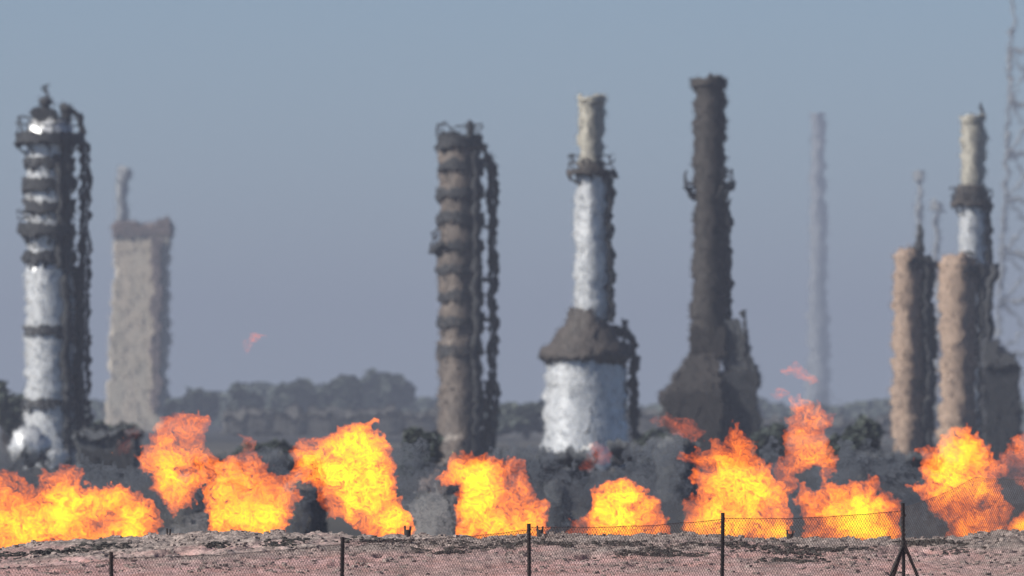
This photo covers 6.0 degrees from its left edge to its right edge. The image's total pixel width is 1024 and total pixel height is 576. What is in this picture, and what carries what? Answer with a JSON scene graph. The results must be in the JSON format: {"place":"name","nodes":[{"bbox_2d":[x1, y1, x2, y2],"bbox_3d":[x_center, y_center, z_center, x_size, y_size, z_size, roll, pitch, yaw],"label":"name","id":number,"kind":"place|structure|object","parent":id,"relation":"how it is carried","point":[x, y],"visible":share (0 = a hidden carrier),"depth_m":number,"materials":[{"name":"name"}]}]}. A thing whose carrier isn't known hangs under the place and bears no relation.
{"place":"outdoors","nodes":[
{"label":"outdoors","id":0,"kind":"place"},
{"bbox_2d":[0,423,1023,575],"bbox_3d":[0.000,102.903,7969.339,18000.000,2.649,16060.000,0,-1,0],"label":"ground","id":1,"kind":"structure","parent":0,"point":[369,491],"depth_m":435.35,"materials":[{"name":"soil"}]},
{"bbox_2d":[0,380,24,457],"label":"tree","id":2,"kind":"object","parent":1,"relation":"on","point":[11,415],"visible":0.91,"depth_m":898.60,"materials":[{"name":"green plant"}]},
{"bbox_2d":[4,424,53,471],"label":"spherical tank","id":3,"kind":"object","parent":1,"relation":"on","point":[30,447],"visible":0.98,"depth_m":698.98,"materials":[{"name":"silver metal"}]},
{"bbox_2d":[13,83,93,468],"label":"distillation column","id":4,"kind":"structure","parent":1,"relation":"on","point":[55,400],"depth_m":738.48,"materials":[{"name":"silver metal"}]},
{"bbox_2d":[70,423,143,480],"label":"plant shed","id":5,"kind":"structure","parent":1,"relation":"on","point":[103,455],"depth_m":616.90,"materials":[{"name":"metal"}]},
{"bbox_2d":[84,420,144,455],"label":"tree","id":6,"kind":"object","parent":1,"relation":"on","point":[96,425],"visible":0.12,"depth_m":898.86,"materials":[{"name":"green plant"}]},
{"bbox_2d":[113,166,133,243],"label":"flue stack","id":7,"kind":"object","parent":1,"relation":"on","point":[122,179],"visible":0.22,"depth_m":2699.28,"materials":[{"name":"grey metal"}]},
{"bbox_2d":[102,215,173,431],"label":"concrete tower","id":8,"kind":"structure","parent":1,"relation":"on","point":[140,339],"depth_m":1994.89,"materials":[{"name":"grey concrete"}]},
{"bbox_2d":[165,398,178,420],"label":"tree","id":9,"kind":"object","parent":1,"relation":"on","point":[171,408],"visible":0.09,"depth_m":2097.75,"materials":[{"name":"green plant"}]},
{"bbox_2d":[166,471,208,533],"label":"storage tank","id":10,"kind":"object","parent":1,"relation":"on","point":[186,506],"visible":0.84,"depth_m":324.45,"materials":[{"name":"metal"}]},
{"bbox_2d":[175,385,223,428],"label":"tree","id":11,"kind":"object","parent":1,"relation":"on","point":[198,407],"visible":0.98,"depth_m":2246.56,"materials":[{"name":"green plant"}]},
{"bbox_2d":[227,381,264,412],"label":"tree","id":12,"kind":"object","parent":1,"relation":"on","point":[241,396],"visible":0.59,"depth_m":2197.40,"materials":[{"name":"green plant"}]},
{"bbox_2d":[191,448,327,493],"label":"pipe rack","id":13,"kind":"object","parent":1,"relation":"on","point":[307,465],"visible":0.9,"depth_m":519.61,"materials":[{"name":"metal"}]},
{"bbox_2d":[230,438,297,466],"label":"tree","id":14,"kind":"object","parent":1,"relation":"on","point":[248,448],"visible":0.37,"depth_m":619.17,"materials":[{"name":"green plant"}]},
{"bbox_2d":[266,377,322,413],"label":"tree","id":15,"kind":"object","parent":1,"relation":"on","point":[301,392],"visible":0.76,"depth_m":2294.32,"materials":[{"name":"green plant"}]},
{"bbox_2d":[271,472,329,533],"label":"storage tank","id":16,"kind":"object","parent":1,"relation":"on","point":[301,506],"visible":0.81,"depth_m":324.27,"materials":[{"name":"metal"}]},
{"bbox_2d":[220,402,438,434],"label":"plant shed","id":17,"kind":"structure","parent":1,"relation":"on","point":[332,420],"depth_m":1692.84,"materials":[{"name":"metal"}]},
{"bbox_2d":[313,374,365,412],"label":"tree","id":18,"kind":"object","parent":1,"relation":"on","point":[342,391],"visible":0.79,"depth_m":2246.13,"materials":[{"name":"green plant"}]},
{"bbox_2d":[360,368,416,411],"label":"tree","id":19,"kind":"object","parent":1,"relation":"on","point":[383,388],"visible":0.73,"depth_m":2397.62,"materials":[{"name":"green plant"}]},
{"bbox_2d":[404,526,410,536],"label":"burner head","id":20,"kind":"object","parent":1,"relation":"on","point":[407,532],"visible":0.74,"depth_m":199.45},
{"bbox_2d":[398,426,444,478],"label":"tree","id":21,"kind":"object","parent":1,"relation":"on","point":[421,449],"visible":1,"depth_m":559.22,"materials":[{"name":"green plant"}]},
{"bbox_2d":[411,468,462,535],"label":"storage tank","id":22,"kind":"object","parent":1,"relation":"on","point":[437,500],"visible":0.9,"depth_m":324.39,"materials":[{"name":"metal"}]},
{"bbox_2d":[428,120,501,465],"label":"distillation column","id":23,"kind":"structure","parent":1,"relation":"on","point":[464,404],"depth_m":778.59,"materials":[{"name":"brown metal"}]},
{"bbox_2d":[0,535,990,563],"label":"dry scrub","id":24,"kind":"object","parent":1,"relation":"on","point":[81,547],"visible":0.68,"depth_m":192.37,"materials":[{"name":"brown plant"}]},
{"bbox_2d":[0,477,1023,575],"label":"chain link fence","id":25,"kind":"object","parent":1,"relation":"on","point":[903,551],"visible":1,"depth_m":156.17,"materials":[{"name":"metal"}]},
{"bbox_2d":[0,529,1023,575],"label":"rubble","id":26,"kind":"object","parent":1,"relation":"on","point":[243,543],"visible":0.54,"depth_m":190.33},
{"bbox_2d":[492,399,545,438],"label":"shed","id":27,"kind":"object","parent":1,"relation":"on","point":[512,417],"visible":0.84,"depth_m":1497.79,"materials":[{"name":"grey metal"}]},
{"bbox_2d":[23,381,1023,425],"bbox_3d":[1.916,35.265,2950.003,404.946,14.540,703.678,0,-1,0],"label":"treeline","id":28,"kind":"object","parent":1,"relation":"on","point":[874,408],"visible":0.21,"depth_m":2615.43,"materials":[{"name":"green plant"}]},
{"bbox_2d":[536,526,543,536],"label":"burner head","id":29,"kind":"object","parent":1,"relation":"on","point":[541,532],"visible":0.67,"depth_m":199.45},
{"bbox_2d":[490,442,593,487],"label":"pipe rack","id":30,"kind":"object","parent":1,"relation":"on","point":[542,461],"visible":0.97,"depth_m":559.61,"materials":[{"name":"metal"}]},
{"bbox_2d":[537,478,576,533],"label":"storage tank","id":31,"kind":"object","parent":1,"relation":"on","point":[556,503],"visible":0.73,"depth_m":324.51,"materials":[{"name":"metal"}]},
{"bbox_2d":[565,444,600,481],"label":"pipe gantry","id":32,"kind":"object","parent":1,"relation":"on","point":[594,455],"visible":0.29,"depth_m":599.85,"materials":[{"name":"grey metal"}]},
{"bbox_2d":[536,92,641,470],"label":"furnace stack","id":33,"kind":"object","parent":1,"relation":"on","point":[585,354],"visible":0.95,"depth_m":718.81,"materials":[{"name":"silver metal"}]},
{"bbox_2d":[624,406,661,436],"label":"plant shed","id":34,"kind":"structure","parent":1,"relation":"on","point":[648,420],"depth_m":1594.85,"materials":[{"name":"metal"}]},
{"bbox_2d":[633,427,673,463],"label":"tree","id":35,"kind":"object","parent":1,"relation":"on","point":[645,437],"visible":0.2,"depth_m":699.10,"materials":[{"name":"green plant"}]},
{"bbox_2d":[606,434,701,487],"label":"pipe rack","id":36,"kind":"object","parent":1,"relation":"on","point":[618,447],"visible":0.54,"depth_m":559.66,"materials":[{"name":"metal"}]},
{"bbox_2d":[651,431,699,500],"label":"storage tank","id":37,"kind":"object","parent":1,"relation":"on","point":[675,459],"visible":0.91,"depth_m":479.11,"materials":[{"name":"metal"}]},
{"bbox_2d":[655,73,763,467],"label":"furnace stack","id":38,"kind":"object","parent":1,"relation":"on","point":[709,406],"visible":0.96,"depth_m":758.73,"materials":[{"name":"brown metal"}]},
{"bbox_2d":[750,422,789,469],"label":"tree","id":39,"kind":"object","parent":1,"relation":"on","point":[769,445],"visible":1,"depth_m":699.40,"materials":[{"name":"green plant"}]},
{"bbox_2d":[786,530,793,538],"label":"burner head","id":40,"kind":"object","parent":1,"relation":"on","point":[789,534],"visible":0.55,"depth_m":199.45},
{"bbox_2d":[801,112,832,405],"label":"chimney","id":41,"kind":"object","parent":1,"relation":"on","point":[817,379],"visible":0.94,"depth_m":5596.80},
{"bbox_2d":[760,412,892,434],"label":"plant shed","id":42,"kind":"structure","parent":1,"relation":"on","point":[802,426],"depth_m":1694.88,"materials":[{"name":"metal"}]},
{"bbox_2d":[822,414,884,472],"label":"tree","id":43,"kind":"object","parent":1,"relation":"on","point":[863,433],"visible":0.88,"depth_m":618.84,"materials":[{"name":"green plant"}]},
{"bbox_2d":[856,449,946,487],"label":"pipe rack","id":44,"kind":"object","parent":1,"relation":"on","point":[899,463],"visible":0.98,"depth_m":559.63,"materials":[{"name":"metal"}]},
{"bbox_2d":[887,224,939,454],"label":"process column","id":45,"kind":"structure","parent":1,"relation":"on","point":[914,343],"depth_m":839.06,"materials":[{"name":"beige metal"}]},
{"bbox_2d":[912,170,924,240],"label":"antenna mast","id":46,"kind":"object","parent":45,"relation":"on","point":[918,175],"visible":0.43,"depth_m":2999.89,"materials":[{"name":"grey metal"}]},
{"bbox_2d":[928,199,946,404],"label":"antenna mast","id":47,"kind":"object","parent":1,"relation":"on","point":[936,206],"visible":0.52,"depth_m":2999.41,"materials":[{"name":"grey metal"}]},
{"bbox_2d":[933,249,990,462],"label":"process column","id":48,"kind":"structure","parent":1,"relation":"on","point":[963,276],"depth_m":828.76,"materials":[{"name":"beige metal"}]},
{"bbox_2d":[949,103,994,451],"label":"boiler stack","id":49,"kind":"object","parent":1,"relation":"on","point":[972,201],"visible":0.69,"depth_m":869.24,"materials":[{"name":"silver metal"}]},
{"bbox_2d":[976,261,1023,464],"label":"furnace block","id":50,"kind":"structure","parent":1,"relation":"on","point":[1001,408],"depth_m":797.95,"materials":[{"name":"metal"}]},
{"bbox_2d":[991,0,1023,404],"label":"lattice mast","id":51,"kind":"object","parent":1,"relation":"on","point":[1002,302],"visible":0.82,"depth_m":2898.59,"materials":[{"name":"grey metal"}]},
{"bbox_2d":[0,0,1023,406],"label":"sky","id":52,"kind":"structure","parent":0,"point":[286,146],"materials":[{"name":"blue"}]}
]}

